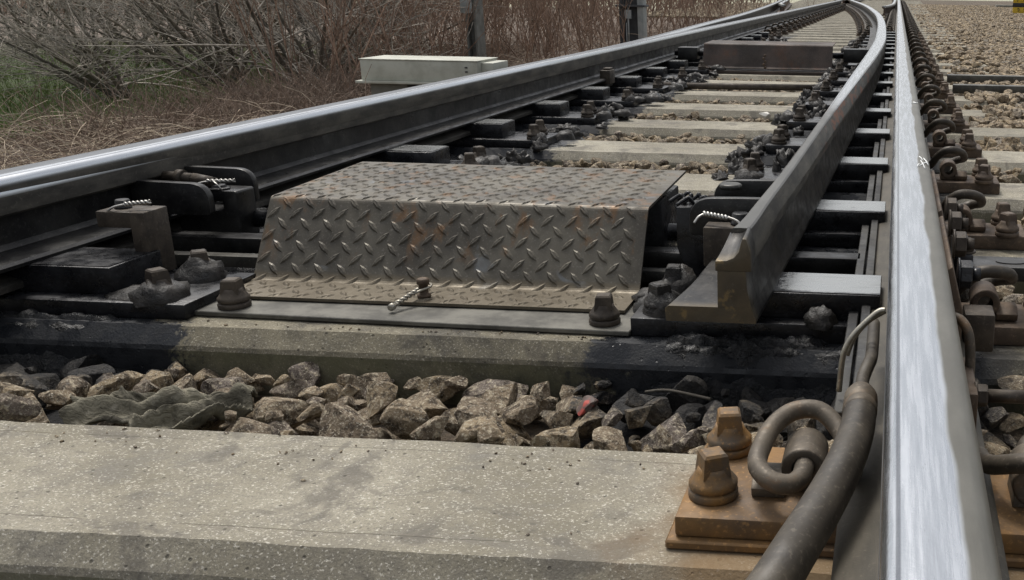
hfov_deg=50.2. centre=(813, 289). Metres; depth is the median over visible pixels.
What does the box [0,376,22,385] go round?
ballast stone
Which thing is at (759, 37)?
slide chair
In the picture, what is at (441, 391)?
ballast stone
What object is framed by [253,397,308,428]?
ballast stone
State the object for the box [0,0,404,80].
bare shrub
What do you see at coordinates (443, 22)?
stem shrub
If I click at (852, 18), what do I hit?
concrete sleeper
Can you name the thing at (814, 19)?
rail fastening
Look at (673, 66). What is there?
slide chair
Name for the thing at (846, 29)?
concrete sleeper
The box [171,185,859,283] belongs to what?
drive rod
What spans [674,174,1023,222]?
concrete sleeper
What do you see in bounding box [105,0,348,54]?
bare shrub
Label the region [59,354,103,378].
ballast stone
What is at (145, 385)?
ballast stone
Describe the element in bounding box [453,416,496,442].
ballast stone
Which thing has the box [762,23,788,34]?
rail fastening
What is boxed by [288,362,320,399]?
ballast stone
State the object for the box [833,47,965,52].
concrete sleeper
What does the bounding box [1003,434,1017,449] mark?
ballast stone
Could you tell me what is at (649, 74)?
slide chair
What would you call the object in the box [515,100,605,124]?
slide chair
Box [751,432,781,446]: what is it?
ballast stone
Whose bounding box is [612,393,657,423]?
ballast stone
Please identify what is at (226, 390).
ballast stone
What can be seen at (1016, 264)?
point machine link
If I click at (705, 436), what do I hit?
ballast stone
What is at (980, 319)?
stop block
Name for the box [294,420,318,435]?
ballast stone
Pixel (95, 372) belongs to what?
ballast stone
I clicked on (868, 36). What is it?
slide chair
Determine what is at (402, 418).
ballast stone
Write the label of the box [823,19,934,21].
concrete sleeper
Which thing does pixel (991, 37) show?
ballast
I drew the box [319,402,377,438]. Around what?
ballast stone
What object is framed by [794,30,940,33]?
concrete sleeper
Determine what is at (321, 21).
bare shrub
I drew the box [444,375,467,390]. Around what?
ballast stone
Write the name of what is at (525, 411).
ballast stone
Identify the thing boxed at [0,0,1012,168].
ground
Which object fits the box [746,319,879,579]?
rubber cable
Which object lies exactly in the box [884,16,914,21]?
rail fastening
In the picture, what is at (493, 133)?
slide chair
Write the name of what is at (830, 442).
ballast stone
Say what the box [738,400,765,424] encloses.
ballast stone
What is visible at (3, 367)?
ballast stone
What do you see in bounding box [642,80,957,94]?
concrete sleeper
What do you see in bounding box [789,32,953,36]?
concrete sleeper
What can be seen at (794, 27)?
rail fastening
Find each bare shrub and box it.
[0,0,223,105]
[0,0,255,102]
[0,0,307,51]
[0,0,363,105]
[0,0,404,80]
[0,0,407,66]
[5,0,138,37]
[8,0,472,90]
[13,0,450,76]
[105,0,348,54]
[108,1,295,47]
[147,0,535,54]
[201,0,502,88]
[291,0,518,43]
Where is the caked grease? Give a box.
[0,36,857,421]
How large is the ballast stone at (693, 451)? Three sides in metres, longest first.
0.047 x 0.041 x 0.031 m
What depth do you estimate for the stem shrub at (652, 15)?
16.84 m
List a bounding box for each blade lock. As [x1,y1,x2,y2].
[96,165,259,270]
[669,179,775,277]
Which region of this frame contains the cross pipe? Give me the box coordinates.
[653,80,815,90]
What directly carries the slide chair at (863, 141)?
on the concrete sleeper at (611, 152)
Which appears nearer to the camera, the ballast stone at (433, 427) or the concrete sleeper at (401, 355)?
the ballast stone at (433, 427)
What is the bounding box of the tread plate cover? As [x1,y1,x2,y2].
[194,162,685,335]
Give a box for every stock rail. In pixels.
[0,0,783,294]
[831,0,1009,579]
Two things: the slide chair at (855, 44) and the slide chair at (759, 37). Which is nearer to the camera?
the slide chair at (855, 44)
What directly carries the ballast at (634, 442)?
on the ballast bed
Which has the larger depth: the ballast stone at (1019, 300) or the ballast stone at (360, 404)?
the ballast stone at (1019, 300)
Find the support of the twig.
on the ballast stone at (684, 410)
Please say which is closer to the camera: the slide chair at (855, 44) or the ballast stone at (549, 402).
the ballast stone at (549, 402)
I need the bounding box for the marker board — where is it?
[1012,0,1023,13]
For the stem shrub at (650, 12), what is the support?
on the ground at (299, 34)
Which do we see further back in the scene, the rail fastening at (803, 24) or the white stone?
the rail fastening at (803, 24)
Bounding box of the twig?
[645,389,710,399]
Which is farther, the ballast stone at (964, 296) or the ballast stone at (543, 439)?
the ballast stone at (964, 296)
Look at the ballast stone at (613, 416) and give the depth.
1.32 m
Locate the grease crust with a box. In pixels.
[104,37,865,330]
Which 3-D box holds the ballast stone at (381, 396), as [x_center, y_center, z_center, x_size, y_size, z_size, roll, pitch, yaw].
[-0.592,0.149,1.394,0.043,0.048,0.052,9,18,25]
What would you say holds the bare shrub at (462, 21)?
on the ground at (299, 34)
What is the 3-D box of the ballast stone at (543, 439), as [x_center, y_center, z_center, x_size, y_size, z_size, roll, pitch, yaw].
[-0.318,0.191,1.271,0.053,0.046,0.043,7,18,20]
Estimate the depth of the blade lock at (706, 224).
1.73 m
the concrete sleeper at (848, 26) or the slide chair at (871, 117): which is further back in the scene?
the concrete sleeper at (848, 26)
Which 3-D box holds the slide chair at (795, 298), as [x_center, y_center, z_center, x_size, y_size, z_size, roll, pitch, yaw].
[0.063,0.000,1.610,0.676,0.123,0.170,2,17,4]
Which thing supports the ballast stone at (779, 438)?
on the ballast stone
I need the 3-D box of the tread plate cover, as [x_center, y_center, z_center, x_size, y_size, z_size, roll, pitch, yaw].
[-0.620,-0.100,1.851,0.760,0.156,0.593,2,17,4]
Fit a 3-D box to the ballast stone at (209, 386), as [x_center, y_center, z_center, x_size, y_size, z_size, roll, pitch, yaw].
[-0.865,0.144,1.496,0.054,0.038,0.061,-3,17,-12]
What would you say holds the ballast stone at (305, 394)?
on the ballast bed
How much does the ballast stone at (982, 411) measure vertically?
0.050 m
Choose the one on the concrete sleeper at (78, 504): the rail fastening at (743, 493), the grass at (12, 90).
the rail fastening at (743, 493)
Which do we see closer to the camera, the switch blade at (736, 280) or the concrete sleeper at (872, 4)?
the switch blade at (736, 280)
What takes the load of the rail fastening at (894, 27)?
on the concrete sleeper at (819, 33)
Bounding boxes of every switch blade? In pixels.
[0,0,841,273]
[665,0,885,323]
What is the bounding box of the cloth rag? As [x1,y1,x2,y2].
[58,382,257,429]
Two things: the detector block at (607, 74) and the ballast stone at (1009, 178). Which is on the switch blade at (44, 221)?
the detector block at (607, 74)
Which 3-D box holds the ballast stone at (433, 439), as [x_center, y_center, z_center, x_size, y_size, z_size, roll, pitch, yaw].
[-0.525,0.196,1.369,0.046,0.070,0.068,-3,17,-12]
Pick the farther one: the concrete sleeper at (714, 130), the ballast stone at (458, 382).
the concrete sleeper at (714, 130)
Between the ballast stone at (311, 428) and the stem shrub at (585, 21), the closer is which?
the ballast stone at (311, 428)
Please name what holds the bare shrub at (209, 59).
on the ground at (299, 34)
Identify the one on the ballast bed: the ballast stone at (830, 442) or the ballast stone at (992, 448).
the ballast stone at (992, 448)
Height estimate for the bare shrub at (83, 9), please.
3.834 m
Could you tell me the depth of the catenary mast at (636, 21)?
14.69 m
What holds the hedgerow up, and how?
on the ground at (299, 34)
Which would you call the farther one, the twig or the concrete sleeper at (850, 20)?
the concrete sleeper at (850, 20)
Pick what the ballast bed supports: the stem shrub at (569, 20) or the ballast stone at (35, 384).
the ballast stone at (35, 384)
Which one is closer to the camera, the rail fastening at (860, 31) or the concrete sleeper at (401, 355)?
the concrete sleeper at (401, 355)
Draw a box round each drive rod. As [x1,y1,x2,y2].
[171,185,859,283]
[674,46,868,62]
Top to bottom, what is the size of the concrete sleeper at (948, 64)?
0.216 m
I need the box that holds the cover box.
[703,40,835,75]
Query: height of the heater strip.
0.021 m
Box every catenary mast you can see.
[460,0,486,56]
[615,0,648,43]
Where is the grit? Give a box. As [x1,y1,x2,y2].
[8,319,707,535]
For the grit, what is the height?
0.005 m
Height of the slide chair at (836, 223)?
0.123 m
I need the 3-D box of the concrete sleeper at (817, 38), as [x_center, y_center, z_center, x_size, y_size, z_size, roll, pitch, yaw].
[0.140,-2.571,10.867,2.791,0.216,0.288,2,17,4]
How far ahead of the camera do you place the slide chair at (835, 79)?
5.58 m
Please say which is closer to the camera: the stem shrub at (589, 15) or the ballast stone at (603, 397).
the ballast stone at (603, 397)
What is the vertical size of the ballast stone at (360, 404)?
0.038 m
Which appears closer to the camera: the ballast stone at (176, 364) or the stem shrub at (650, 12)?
the ballast stone at (176, 364)
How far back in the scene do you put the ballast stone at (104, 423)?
1.40 m
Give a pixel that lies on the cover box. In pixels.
(775, 58)
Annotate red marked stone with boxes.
[576,396,598,416]
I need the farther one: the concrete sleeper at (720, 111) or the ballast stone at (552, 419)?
the concrete sleeper at (720, 111)
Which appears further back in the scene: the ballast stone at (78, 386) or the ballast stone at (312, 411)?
the ballast stone at (78, 386)
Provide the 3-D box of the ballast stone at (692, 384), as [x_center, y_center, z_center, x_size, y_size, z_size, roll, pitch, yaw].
[-0.187,0.155,1.499,0.061,0.060,0.042,-5,18,-19]
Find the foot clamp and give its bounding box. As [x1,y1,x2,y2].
[955,312,1023,427]
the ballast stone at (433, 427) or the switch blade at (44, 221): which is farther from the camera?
the switch blade at (44, 221)
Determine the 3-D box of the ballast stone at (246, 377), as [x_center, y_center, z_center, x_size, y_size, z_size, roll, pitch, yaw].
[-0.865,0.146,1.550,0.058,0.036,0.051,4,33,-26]
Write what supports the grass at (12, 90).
on the ground at (299, 34)
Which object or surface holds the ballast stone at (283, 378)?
on the ballast bed
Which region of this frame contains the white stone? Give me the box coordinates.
[759,112,770,118]
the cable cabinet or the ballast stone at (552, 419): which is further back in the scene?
the cable cabinet
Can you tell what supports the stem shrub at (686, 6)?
on the ground at (299, 34)
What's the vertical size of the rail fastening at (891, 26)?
0.123 m
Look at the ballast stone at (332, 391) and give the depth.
1.45 m
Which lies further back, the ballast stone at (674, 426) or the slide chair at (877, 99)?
the slide chair at (877, 99)
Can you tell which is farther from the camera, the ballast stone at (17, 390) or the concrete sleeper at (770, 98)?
the concrete sleeper at (770, 98)
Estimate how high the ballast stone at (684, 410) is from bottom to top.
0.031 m
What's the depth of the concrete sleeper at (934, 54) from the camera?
8.48 m
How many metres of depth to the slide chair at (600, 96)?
4.52 m
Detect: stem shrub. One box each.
[252,0,507,58]
[278,0,478,66]
[305,0,459,51]
[372,0,519,59]
[387,0,513,50]
[413,0,521,41]
[423,0,632,63]
[452,0,574,47]
[457,0,594,58]
[493,0,660,45]
[513,0,630,57]
[527,0,618,32]
[556,0,651,37]
[562,0,690,50]
[587,0,716,37]
[589,0,746,33]
[656,0,791,29]
[662,0,750,28]
[681,0,814,27]
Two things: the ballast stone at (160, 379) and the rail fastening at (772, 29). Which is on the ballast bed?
the ballast stone at (160, 379)
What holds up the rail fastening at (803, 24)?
on the concrete sleeper at (842, 28)
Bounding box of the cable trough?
[995,5,1012,7]
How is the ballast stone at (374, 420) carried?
on the ballast bed
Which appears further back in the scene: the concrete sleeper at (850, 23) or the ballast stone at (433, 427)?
the concrete sleeper at (850, 23)
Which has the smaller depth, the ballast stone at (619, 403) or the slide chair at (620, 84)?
the ballast stone at (619, 403)
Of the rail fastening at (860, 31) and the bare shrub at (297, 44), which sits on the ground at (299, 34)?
the bare shrub at (297, 44)
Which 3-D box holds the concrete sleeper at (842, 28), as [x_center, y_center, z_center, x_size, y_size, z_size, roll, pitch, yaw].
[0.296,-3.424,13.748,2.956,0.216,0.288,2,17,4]
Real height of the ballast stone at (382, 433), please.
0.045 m
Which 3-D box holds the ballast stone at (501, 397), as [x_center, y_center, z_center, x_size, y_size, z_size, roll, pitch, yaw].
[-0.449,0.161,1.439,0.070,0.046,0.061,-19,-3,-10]
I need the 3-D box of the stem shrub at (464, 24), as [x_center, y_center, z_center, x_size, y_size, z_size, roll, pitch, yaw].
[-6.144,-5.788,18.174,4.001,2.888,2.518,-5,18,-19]
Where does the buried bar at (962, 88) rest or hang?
on the ballast at (991, 37)
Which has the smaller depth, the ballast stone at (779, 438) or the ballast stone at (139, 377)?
the ballast stone at (779, 438)
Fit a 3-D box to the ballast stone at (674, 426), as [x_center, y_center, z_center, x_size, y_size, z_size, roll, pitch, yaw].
[-0.184,0.194,1.316,0.094,0.060,0.052,16,22,41]
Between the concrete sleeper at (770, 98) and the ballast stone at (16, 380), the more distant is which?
the concrete sleeper at (770, 98)
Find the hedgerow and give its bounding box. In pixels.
[0,0,777,26]
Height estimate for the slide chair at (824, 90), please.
0.123 m
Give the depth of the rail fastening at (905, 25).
12.45 m
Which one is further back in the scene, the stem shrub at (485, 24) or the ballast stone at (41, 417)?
the stem shrub at (485, 24)
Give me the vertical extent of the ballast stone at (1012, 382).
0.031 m
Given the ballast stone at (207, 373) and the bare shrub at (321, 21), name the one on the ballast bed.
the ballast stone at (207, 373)
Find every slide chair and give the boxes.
[0,247,255,319]
[369,145,502,164]
[440,119,558,147]
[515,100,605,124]
[569,86,641,106]
[609,76,669,93]
[630,264,1023,345]
[636,67,693,81]
[658,60,709,73]
[676,56,702,65]
[708,189,1023,249]
[733,37,765,40]
[734,146,999,194]
[746,35,775,40]
[752,32,780,39]
[766,118,981,157]
[788,99,969,132]
[805,84,959,113]
[819,73,951,98]
[828,64,943,87]
[835,57,939,77]
[841,51,935,69]
[850,42,929,56]
[853,38,930,51]
[856,35,928,47]
[858,32,926,43]
[861,30,922,40]
[863,28,921,37]
[884,46,932,63]
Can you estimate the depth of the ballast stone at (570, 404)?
1.42 m
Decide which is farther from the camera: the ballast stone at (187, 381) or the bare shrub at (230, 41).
the bare shrub at (230, 41)
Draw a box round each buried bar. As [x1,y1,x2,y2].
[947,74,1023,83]
[952,84,1023,93]
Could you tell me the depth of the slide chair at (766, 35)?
10.25 m
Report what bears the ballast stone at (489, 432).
on the ballast bed
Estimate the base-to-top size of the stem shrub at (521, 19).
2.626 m
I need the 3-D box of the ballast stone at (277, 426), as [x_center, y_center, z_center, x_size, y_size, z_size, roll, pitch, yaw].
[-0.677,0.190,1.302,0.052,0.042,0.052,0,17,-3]
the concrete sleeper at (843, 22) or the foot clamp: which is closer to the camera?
the foot clamp
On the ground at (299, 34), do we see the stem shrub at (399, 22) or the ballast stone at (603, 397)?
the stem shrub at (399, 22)
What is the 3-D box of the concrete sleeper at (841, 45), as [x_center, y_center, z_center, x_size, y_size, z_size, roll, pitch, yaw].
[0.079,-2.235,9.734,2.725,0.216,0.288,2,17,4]
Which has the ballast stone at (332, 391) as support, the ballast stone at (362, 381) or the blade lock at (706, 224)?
the ballast stone at (362, 381)
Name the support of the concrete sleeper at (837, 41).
on the ballast bed
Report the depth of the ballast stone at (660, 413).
1.39 m
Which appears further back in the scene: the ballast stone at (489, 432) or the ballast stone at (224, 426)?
the ballast stone at (224, 426)
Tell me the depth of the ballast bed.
1.49 m
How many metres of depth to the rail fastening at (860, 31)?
11.33 m
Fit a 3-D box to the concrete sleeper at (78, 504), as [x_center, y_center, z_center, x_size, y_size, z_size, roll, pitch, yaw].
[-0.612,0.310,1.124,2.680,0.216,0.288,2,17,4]
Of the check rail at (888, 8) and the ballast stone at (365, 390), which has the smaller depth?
the ballast stone at (365, 390)
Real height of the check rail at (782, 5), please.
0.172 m
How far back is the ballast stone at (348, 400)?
1.39 m
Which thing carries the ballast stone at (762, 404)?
on the ballast bed
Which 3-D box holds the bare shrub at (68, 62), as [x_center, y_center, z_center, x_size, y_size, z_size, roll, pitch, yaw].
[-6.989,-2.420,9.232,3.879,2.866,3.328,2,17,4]
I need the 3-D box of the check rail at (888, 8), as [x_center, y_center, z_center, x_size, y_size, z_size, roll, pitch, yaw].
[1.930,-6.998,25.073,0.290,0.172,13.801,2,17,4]
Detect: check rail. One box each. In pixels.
[777,0,791,11]
[882,0,895,15]
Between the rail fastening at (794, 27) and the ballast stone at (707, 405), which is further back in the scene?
the rail fastening at (794, 27)
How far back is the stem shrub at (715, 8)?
20.89 m
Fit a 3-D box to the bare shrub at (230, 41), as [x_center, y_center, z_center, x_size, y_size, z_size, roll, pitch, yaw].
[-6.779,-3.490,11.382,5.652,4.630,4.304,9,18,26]
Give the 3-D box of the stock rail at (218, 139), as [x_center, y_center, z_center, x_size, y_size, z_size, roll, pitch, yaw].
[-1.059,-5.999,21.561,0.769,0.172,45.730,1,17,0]
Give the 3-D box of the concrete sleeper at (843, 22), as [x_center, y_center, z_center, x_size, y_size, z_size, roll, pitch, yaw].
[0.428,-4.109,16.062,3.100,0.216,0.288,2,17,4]
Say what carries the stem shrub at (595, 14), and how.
on the ground at (299, 34)
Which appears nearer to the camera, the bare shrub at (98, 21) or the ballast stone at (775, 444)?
the ballast stone at (775, 444)
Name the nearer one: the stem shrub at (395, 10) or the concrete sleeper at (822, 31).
the concrete sleeper at (822, 31)
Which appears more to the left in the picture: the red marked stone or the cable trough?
the red marked stone
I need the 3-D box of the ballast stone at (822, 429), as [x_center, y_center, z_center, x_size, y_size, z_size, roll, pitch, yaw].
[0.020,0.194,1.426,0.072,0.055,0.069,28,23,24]
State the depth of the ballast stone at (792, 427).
1.32 m
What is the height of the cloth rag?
0.059 m
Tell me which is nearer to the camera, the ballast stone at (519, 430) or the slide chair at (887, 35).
the ballast stone at (519, 430)
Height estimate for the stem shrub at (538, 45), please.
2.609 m
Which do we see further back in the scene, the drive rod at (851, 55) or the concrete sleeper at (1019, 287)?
the drive rod at (851, 55)
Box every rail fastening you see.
[665,399,1023,567]
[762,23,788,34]
[764,25,782,36]
[766,22,793,32]
[782,20,798,30]
[787,19,802,28]
[791,17,806,26]
[793,15,813,23]
[796,16,810,24]
[797,14,816,22]
[856,23,872,33]
[856,25,872,35]
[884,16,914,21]
[886,21,917,30]
[886,23,918,31]
[886,25,919,33]
[887,20,916,27]
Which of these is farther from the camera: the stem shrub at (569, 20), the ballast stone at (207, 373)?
the stem shrub at (569, 20)
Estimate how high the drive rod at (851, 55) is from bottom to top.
0.080 m
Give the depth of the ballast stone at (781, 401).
1.48 m
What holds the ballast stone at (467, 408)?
on the ballast bed
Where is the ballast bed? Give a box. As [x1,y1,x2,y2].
[43,0,1021,450]
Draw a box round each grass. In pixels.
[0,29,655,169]
[0,38,445,143]
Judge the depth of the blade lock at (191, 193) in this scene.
1.96 m
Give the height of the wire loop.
0.104 m
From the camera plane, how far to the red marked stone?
1.38 m
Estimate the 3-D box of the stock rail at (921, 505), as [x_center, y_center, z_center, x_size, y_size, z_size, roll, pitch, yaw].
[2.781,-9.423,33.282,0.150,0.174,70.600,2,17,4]
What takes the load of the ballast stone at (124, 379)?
on the ballast stone at (104, 423)
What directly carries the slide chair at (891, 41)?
on the concrete sleeper at (839, 49)
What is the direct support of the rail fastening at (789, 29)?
on the concrete sleeper at (819, 33)
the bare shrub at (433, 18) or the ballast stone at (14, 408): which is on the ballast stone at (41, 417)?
the ballast stone at (14, 408)
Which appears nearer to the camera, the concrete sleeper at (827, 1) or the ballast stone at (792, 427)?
the ballast stone at (792, 427)
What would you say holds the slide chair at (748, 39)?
on the concrete sleeper at (839, 49)
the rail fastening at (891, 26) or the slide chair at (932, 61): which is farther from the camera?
the rail fastening at (891, 26)
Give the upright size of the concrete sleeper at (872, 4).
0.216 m
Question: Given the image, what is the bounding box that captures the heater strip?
[834,46,892,416]
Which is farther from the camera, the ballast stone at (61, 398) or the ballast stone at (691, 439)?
the ballast stone at (61, 398)
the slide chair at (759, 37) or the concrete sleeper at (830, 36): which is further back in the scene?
the concrete sleeper at (830, 36)
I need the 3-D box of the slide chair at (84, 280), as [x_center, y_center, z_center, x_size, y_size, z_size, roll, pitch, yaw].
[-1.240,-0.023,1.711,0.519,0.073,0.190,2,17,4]
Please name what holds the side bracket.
attached to the stock rail at (921, 505)
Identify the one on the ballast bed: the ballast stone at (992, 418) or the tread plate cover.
the ballast stone at (992, 418)
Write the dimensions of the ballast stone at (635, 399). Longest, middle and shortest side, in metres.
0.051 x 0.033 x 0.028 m
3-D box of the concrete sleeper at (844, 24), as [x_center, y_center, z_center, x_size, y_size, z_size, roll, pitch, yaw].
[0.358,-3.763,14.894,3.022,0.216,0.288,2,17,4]
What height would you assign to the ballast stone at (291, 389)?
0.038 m
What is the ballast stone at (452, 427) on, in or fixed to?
on the ballast bed
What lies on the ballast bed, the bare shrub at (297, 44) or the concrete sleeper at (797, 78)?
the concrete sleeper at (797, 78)
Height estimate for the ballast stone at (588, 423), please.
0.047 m
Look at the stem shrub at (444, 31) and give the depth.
11.26 m
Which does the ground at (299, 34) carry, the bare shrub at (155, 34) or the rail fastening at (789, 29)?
the bare shrub at (155, 34)
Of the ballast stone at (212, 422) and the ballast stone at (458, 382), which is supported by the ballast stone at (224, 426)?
the ballast stone at (212, 422)
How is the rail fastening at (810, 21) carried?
on the concrete sleeper at (844, 24)
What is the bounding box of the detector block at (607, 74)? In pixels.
[600,67,614,83]
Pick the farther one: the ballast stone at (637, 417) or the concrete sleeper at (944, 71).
the concrete sleeper at (944, 71)
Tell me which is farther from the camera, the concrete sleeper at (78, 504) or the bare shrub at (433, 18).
the bare shrub at (433, 18)
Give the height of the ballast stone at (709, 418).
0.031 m
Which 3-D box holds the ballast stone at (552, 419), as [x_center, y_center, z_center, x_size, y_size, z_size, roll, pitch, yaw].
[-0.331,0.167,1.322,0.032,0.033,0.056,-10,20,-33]
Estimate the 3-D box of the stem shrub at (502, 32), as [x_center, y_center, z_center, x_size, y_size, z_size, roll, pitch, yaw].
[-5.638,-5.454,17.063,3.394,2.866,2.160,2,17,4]
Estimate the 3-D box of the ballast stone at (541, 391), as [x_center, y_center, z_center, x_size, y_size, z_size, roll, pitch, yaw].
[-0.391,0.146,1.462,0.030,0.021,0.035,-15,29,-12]
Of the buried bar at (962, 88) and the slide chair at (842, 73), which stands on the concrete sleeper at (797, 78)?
the slide chair at (842, 73)
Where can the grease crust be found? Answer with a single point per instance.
(192, 270)
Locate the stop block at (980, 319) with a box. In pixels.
[961,304,994,351]
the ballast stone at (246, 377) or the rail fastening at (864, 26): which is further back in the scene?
the rail fastening at (864, 26)
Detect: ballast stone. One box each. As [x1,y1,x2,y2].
[0,362,29,374]
[0,363,14,372]
[0,370,50,401]
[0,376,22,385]
[0,381,34,396]
[0,393,40,421]
[24,393,49,422]
[25,373,59,408]
[38,390,75,406]
[46,375,91,409]
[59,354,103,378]
[67,364,115,385]
[75,374,92,385]
[87,371,134,396]
[97,421,118,425]
[113,371,144,390]
[131,378,158,392]
[140,370,173,388]
[167,360,188,380]
[172,373,197,389]
[193,368,221,390]
[195,421,229,431]
[196,416,225,430]
[201,376,242,394]
[214,385,252,392]
[226,367,264,391]
[230,417,271,433]
[244,400,259,419]
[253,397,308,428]
[266,420,299,435]
[269,380,306,398]
[272,374,290,386]
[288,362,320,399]
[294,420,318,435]
[296,402,323,423]
[298,386,324,400]
[315,383,343,422]
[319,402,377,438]
[332,399,366,410]
[336,396,355,405]
[352,372,391,399]
[359,407,383,425]
[363,385,368,397]
[366,381,397,418]
[375,428,399,439]
[380,398,428,438]
[402,419,440,440]
[407,388,447,418]
[410,416,448,438]
[416,375,458,401]
[440,408,459,435]
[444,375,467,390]
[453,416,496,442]
[455,396,505,432]
[461,379,528,398]
[477,422,504,443]
[480,432,524,445]
[481,382,517,415]
[498,415,531,444]
[499,397,539,424]
[516,395,557,420]
[530,381,549,399]
[531,425,579,447]
[540,410,572,428]
[555,395,598,420]
[559,384,581,399]
[571,407,605,438]
[590,391,616,404]
[592,425,626,450]
[602,405,622,426]
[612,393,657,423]
[624,388,646,407]
[625,404,652,428]
[640,413,686,453]
[644,397,671,426]
[665,375,707,411]
[671,429,706,453]
[676,403,705,432]
[685,445,704,453]
[702,400,722,431]
[702,433,708,443]
[704,400,723,408]
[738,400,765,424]
[747,399,768,408]
[750,422,782,443]
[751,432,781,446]
[764,397,794,418]
[787,418,815,439]
[816,420,832,440]
[828,440,833,449]
[960,289,968,302]
[975,378,989,416]
[980,406,1008,429]
[981,428,1009,447]
[984,442,1009,454]
[995,285,1014,298]
[997,375,1023,389]
[999,174,1019,182]
[999,412,1023,433]
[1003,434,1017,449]
[1015,296,1023,304]
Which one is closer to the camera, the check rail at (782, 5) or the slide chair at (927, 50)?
the slide chair at (927, 50)
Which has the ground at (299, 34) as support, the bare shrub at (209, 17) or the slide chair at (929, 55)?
the bare shrub at (209, 17)
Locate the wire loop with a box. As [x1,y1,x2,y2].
[836,307,885,391]
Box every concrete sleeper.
[0,314,1023,429]
[0,421,1023,579]
[257,207,1023,301]
[449,140,1023,182]
[515,119,1023,144]
[569,102,1023,122]
[610,90,1021,107]
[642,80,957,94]
[667,73,949,84]
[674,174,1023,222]
[688,66,996,75]
[782,34,955,38]
[785,37,947,41]
[787,39,963,44]
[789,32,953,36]
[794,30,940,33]
[799,28,948,31]
[802,27,938,29]
[806,25,944,28]
[809,3,889,4]
[811,24,920,26]
[812,1,890,2]
[814,22,940,24]
[817,21,935,23]
[819,20,937,22]
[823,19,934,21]
[825,18,936,20]
[833,43,965,47]
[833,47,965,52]
[833,51,943,57]
[936,63,986,68]
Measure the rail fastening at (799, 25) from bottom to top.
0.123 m
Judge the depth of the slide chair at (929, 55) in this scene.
7.29 m
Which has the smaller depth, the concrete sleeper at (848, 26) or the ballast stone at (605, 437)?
the ballast stone at (605, 437)
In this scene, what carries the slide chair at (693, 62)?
on the concrete sleeper at (944, 71)
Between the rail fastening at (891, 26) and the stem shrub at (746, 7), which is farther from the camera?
the stem shrub at (746, 7)
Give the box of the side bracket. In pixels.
[930,170,980,340]
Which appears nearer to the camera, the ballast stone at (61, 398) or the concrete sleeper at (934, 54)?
the ballast stone at (61, 398)
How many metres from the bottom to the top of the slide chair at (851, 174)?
0.123 m
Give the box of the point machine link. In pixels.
[951,235,1023,288]
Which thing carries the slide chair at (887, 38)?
on the concrete sleeper at (841, 45)
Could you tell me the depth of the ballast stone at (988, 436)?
1.34 m
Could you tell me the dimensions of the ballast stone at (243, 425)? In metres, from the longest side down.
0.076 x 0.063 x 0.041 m
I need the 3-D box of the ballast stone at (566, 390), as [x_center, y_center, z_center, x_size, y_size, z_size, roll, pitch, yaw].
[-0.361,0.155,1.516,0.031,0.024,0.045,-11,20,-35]
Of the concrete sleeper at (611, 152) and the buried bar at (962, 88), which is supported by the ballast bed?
the concrete sleeper at (611, 152)
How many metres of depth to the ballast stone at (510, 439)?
1.27 m
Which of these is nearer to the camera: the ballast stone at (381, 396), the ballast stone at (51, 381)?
the ballast stone at (381, 396)
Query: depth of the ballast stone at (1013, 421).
1.41 m
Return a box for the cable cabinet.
[355,55,507,94]
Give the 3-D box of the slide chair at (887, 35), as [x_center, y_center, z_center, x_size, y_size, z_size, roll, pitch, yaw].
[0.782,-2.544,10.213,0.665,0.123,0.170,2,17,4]
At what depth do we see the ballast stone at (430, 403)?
1.42 m
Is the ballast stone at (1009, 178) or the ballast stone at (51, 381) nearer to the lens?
the ballast stone at (51, 381)
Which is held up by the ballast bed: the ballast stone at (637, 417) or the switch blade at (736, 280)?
the ballast stone at (637, 417)
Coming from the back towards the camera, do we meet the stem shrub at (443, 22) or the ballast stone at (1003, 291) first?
the stem shrub at (443, 22)
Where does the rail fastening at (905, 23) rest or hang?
on the concrete sleeper at (846, 29)
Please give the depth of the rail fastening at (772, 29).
10.84 m
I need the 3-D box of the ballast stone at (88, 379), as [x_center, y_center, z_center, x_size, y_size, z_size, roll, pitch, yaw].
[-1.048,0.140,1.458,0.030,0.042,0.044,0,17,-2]
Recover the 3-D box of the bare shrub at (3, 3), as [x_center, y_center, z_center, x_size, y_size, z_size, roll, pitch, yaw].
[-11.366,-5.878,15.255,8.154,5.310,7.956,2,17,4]
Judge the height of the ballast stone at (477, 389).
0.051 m
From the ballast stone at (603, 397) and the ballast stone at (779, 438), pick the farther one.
the ballast stone at (603, 397)
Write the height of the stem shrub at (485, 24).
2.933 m
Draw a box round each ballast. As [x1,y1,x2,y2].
[24,2,849,451]
[551,4,1023,447]
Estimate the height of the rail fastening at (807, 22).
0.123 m
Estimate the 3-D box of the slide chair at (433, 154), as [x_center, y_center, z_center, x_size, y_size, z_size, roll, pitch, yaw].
[-1.149,-0.363,2.858,0.510,0.073,0.190,2,17,4]

